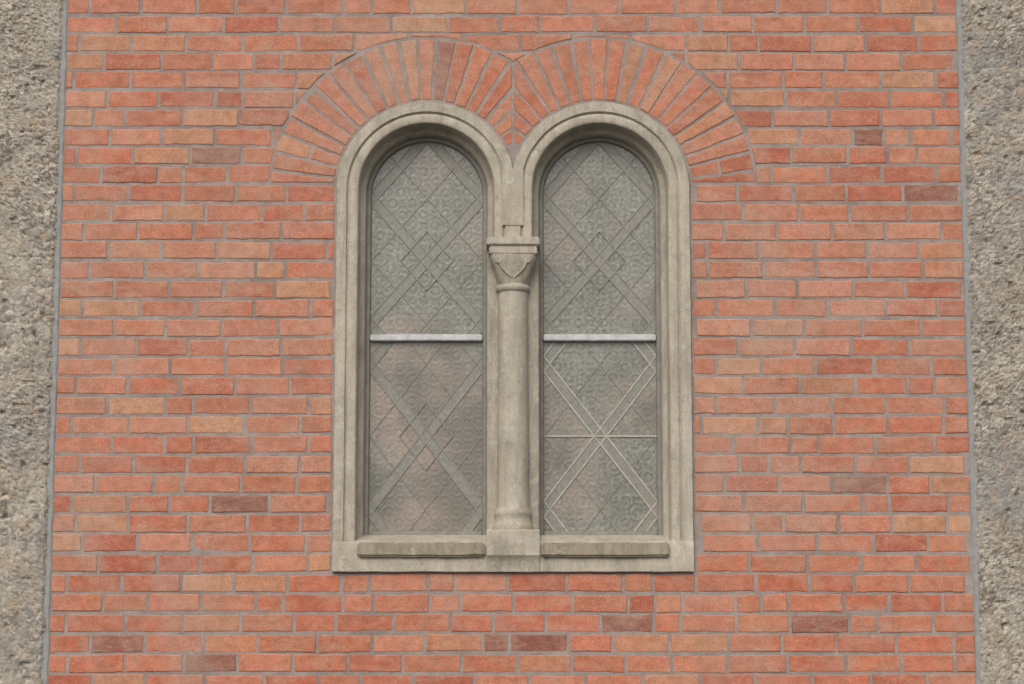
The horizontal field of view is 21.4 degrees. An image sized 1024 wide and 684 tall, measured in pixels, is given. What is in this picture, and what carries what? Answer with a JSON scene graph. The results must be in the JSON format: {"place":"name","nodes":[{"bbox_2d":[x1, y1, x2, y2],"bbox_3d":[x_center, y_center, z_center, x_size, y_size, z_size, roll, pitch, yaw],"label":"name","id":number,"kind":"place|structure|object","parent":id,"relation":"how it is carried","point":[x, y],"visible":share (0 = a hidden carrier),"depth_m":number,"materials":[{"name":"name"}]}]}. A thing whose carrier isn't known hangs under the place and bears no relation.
{"place":"outdoors","nodes":[
{"label":"outdoors","id":0,"kind":"place"},
{"bbox_2d":[502,169,523,225],"bbox_3d":[0.004,-0.537,10.087,0.080,0.216,0.016,0,-10,0],"label":"stone block","id":1,"kind":"object","parent":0,"point":[512,197],"visible":1,"depth_m":10.08,"materials":[{"name":"stone"}]},
{"label":"ground","id":2,"kind":"structure","parent":0,"visible":0},
{"bbox_2d":[0,0,62,683],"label":"concrete pillar","id":3,"kind":"structure","parent":2,"relation":"on","point":[30,55],"depth_m":10.01,"materials":[{"name":"grey concrete"}]},
{"bbox_2d":[42,0,67,683],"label":"edge joint","id":4,"kind":"object","parent":3,"relation":"attached to","point":[57,273],"visible":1,"depth_m":10.00,"materials":[{"name":"grey concrete"}]},
{"bbox_2d":[49,0,975,683],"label":"bricks","id":5,"kind":"object","parent":2,"relation":"on","point":[269,228],"visible":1,"depth_m":10.00,"materials":[{"name":"brick"}]},
{"bbox_2d":[332,535,693,571],"bbox_3d":[0.004,0.772,9.920,1.312,0.151,0.142,0,-10,0],"label":"frame base","id":6,"kind":"object","parent":5,"relation":"on","point":[347,558],"visible":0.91,"depth_m":9.85,"materials":[{"name":"stone"}]},
{"bbox_2d":[357,542,484,556],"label":"sill","id":7,"kind":"structure","parent":6,"relation":"attached to","point":[413,549],"depth_m":9.83,"materials":[{"name":"stone"}]},
{"bbox_2d":[333,102,512,541],"bbox_3d":[-0.324,-0.064,10.069,0.657,1.670,0.139,0,-10,0],"label":"arched stone frame","id":8,"kind":"object","parent":6,"relation":"on","point":[374,141],"visible":0.99,"depth_m":10.07,"materials":[{"name":"beige stone"}]},
{"bbox_2d":[364,137,486,534],"bbox_3d":[-0.319,-0.022,10.119,0.456,1.525,0.022,0,-10,0],"label":"sash frame","id":9,"kind":"object","parent":8,"relation":"attached to","point":[400,146],"visible":0.99,"depth_m":10.12,"materials":[{"name":"grey paint"}]},
{"bbox_2d":[369,143,482,530],"bbox_3d":[-0.319,-0.027,10.124,0.419,1.476,0.002,0,-10,0],"label":"frosted band","id":10,"kind":"object","parent":9,"relation":"attached to","point":[395,296],"visible":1,"depth_m":10.13,"materials":[{"name":"grey glass"}]},
{"bbox_2d":[369,142,482,530],"bbox_3d":[-0.319,-0.027,10.123,0.419,1.476,0.004,0,-10,0],"label":"lead came","id":11,"kind":"object","parent":9,"relation":"attached to","point":[420,330],"visible":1,"depth_m":10.12,"materials":[{"name":"grey metal"}]},
{"bbox_2d":[370,334,482,341],"bbox_3d":[-0.319,-0.014,10.116,0.419,0.025,0.037,0,-10,0],"label":"meeting rail","id":12,"kind":"object","parent":9,"relation":"attached to","point":[426,337],"visible":1,"depth_m":10.10,"materials":[{"name":"grey metal"}]},
{"bbox_2d":[368,531,481,534],"bbox_3d":[-0.319,0.709,9.992,0.418,0.025,0.031,0,-10,0],"label":"bottom rail","id":13,"kind":"object","parent":6,"relation":"on","point":[424,532],"visible":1,"depth_m":9.98,"materials":[{"name":"grey paint"}]},
{"bbox_2d":[369,144,482,531],"bbox_3d":[-0.319,-0.015,10.123,0.419,1.502,0.001,0,-10,0],"label":"glass pane","id":14,"kind":"object","parent":13,"relation":"on","point":[402,198],"visible":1,"depth_m":10.11,"materials":[{"name":"grey glass"}]},
{"bbox_2d":[487,250,538,529],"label":"pier","id":15,"kind":"structure","parent":6,"relation":"on","point":[492,356],"depth_m":10.01,"materials":[{"name":"stone"}]},
{"bbox_2d":[487,237,539,249],"bbox_3d":[0.004,-0.359,10.094,0.198,0.034,0.170,0,-10,0],"label":"capital abacus","id":16,"kind":"object","parent":15,"relation":"on","point":[518,241],"visible":0.62,"depth_m":10.01,"materials":[{"name":"stone"}]},
{"bbox_2d":[487,530,539,571],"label":"plinth","id":17,"kind":"structure","parent":6,"relation":"on","point":[513,550],"depth_m":9.84,"materials":[{"name":"stone"}]},
{"bbox_2d":[493,283,533,529],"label":"column","id":18,"kind":"structure","parent":17,"relation":"on","point":[513,512],"depth_m":9.95,"materials":[{"name":"stone"}]},
{"bbox_2d":[490,253,535,284],"bbox_3d":[0.004,-0.261,10.089,0.172,0.115,0.172,0,-10,0],"label":"capital bell","id":19,"kind":"object","parent":18,"relation":"on","point":[513,264],"visible":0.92,"depth_m":10.02,"materials":[{"name":"stone"}]},
{"bbox_2d":[495,258,512,277],"bbox_3d":[-0.029,-0.277,10.019,0.067,0.080,0.015,4,-11,-21],"label":"capital scroll","id":20,"kind":"object","parent":19,"relation":"on","point":[504,269],"visible":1,"depth_m":10.01,"materials":[{"name":"stone"}]},
{"bbox_2d":[489,245,536,257],"bbox_3d":[0.004,-0.328,10.093,0.180,0.035,0.162,0,-10,0],"label":"capital fillet","id":21,"kind":"object","parent":19,"relation":"on","point":[510,249],"visible":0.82,"depth_m":10.01,"materials":[{"name":"stone"}]},
{"bbox_2d":[514,258,530,277],"bbox_3d":[0.037,-0.277,10.019,0.067,0.080,0.015,-4,-11,21],"label":"capital scroll","id":22,"kind":"object","parent":19,"relation":"on","point":[522,269],"visible":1,"depth_m":10.01,"materials":[{"name":"stone"}]},
{"bbox_2d":[544,531,657,534],"bbox_3d":[0.327,0.710,9.992,0.418,0.025,0.031,0,-10,0],"label":"bottom rail","id":23,"kind":"object","parent":6,"relation":"on","point":[600,532],"visible":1,"depth_m":9.98,"materials":[{"name":"grey paint"}]},
{"bbox_2d":[544,144,656,531],"bbox_3d":[0.327,-0.015,10.123,0.419,1.502,0.001,0,-10,0],"label":"glass pane","id":24,"kind":"object","parent":23,"relation":"on","point":[600,476],"visible":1,"depth_m":10.12,"materials":[{"name":"grey glass"}]},
{"bbox_2d":[544,342,656,530],"bbox_3d":[0.327,0.349,10.056,0.419,0.712,0.004,0,-10,0],"label":"pale came","id":25,"kind":"object","parent":23,"relation":"on","point":[605,436],"visible":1,"depth_m":10.05,"materials":[{"name":"grey metal"}]},
{"bbox_2d":[513,102,692,540],"bbox_3d":[0.333,-0.064,10.069,0.657,1.670,0.139,0,-10,0],"label":"arched stone frame","id":26,"kind":"object","parent":6,"relation":"on","point":[651,141],"visible":0.99,"depth_m":10.07,"materials":[{"name":"beige stone"}]},
{"bbox_2d":[539,137,662,534],"bbox_3d":[0.327,-0.022,10.119,0.456,1.525,0.022,0,-10,0],"label":"sash frame","id":27,"kind":"object","parent":26,"relation":"attached to","point":[623,145],"visible":1,"depth_m":10.12,"materials":[{"name":"grey paint"}]},
{"bbox_2d":[543,142,655,530],"bbox_3d":[0.327,-0.027,10.123,0.419,1.476,0.004,0,-10,0],"label":"lead came","id":28,"kind":"object","parent":27,"relation":"attached to","point":[595,285],"visible":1,"depth_m":10.17,"materials":[{"name":"grey metal"}]},
{"bbox_2d":[543,143,656,530],"bbox_3d":[0.327,-0.027,10.124,0.419,1.476,0.002,0,-10,0],"label":"frosted band","id":29,"kind":"object","parent":27,"relation":"attached to","point":[592,268],"visible":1,"depth_m":10.13,"materials":[{"name":"grey glass"}]},
{"bbox_2d":[544,334,655,341],"bbox_3d":[0.327,-0.014,10.116,0.418,0.025,0.037,0,-10,0],"label":"meeting rail","id":30,"kind":"object","parent":27,"relation":"attached to","point":[599,337],"visible":1,"depth_m":10.10,"materials":[{"name":"grey metal"}]},
{"bbox_2d":[541,542,668,556],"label":"sill","id":31,"kind":"structure","parent":6,"relation":"attached to","point":[593,549],"depth_m":9.83,"materials":[{"name":"stone"}]},
{"bbox_2d":[48,0,976,683],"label":"mortar","id":32,"kind":"object","parent":2,"relation":"on","point":[512,148],"visible":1,"depth_m":10.00,"materials":[{"name":"grey concrete"}]},
{"bbox_2d":[960,0,1023,683],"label":"concrete pillar","id":33,"kind":"structure","parent":2,"relation":"on","point":[993,59],"depth_m":10.01,"materials":[{"name":"grey concrete"}]},
{"bbox_2d":[956,0,981,683],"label":"edge joint","id":34,"kind":"object","parent":33,"relation":"attached to","point":[966,270],"visible":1,"depth_m":10.00,"materials":[{"name":"grey concrete"}]}
]}

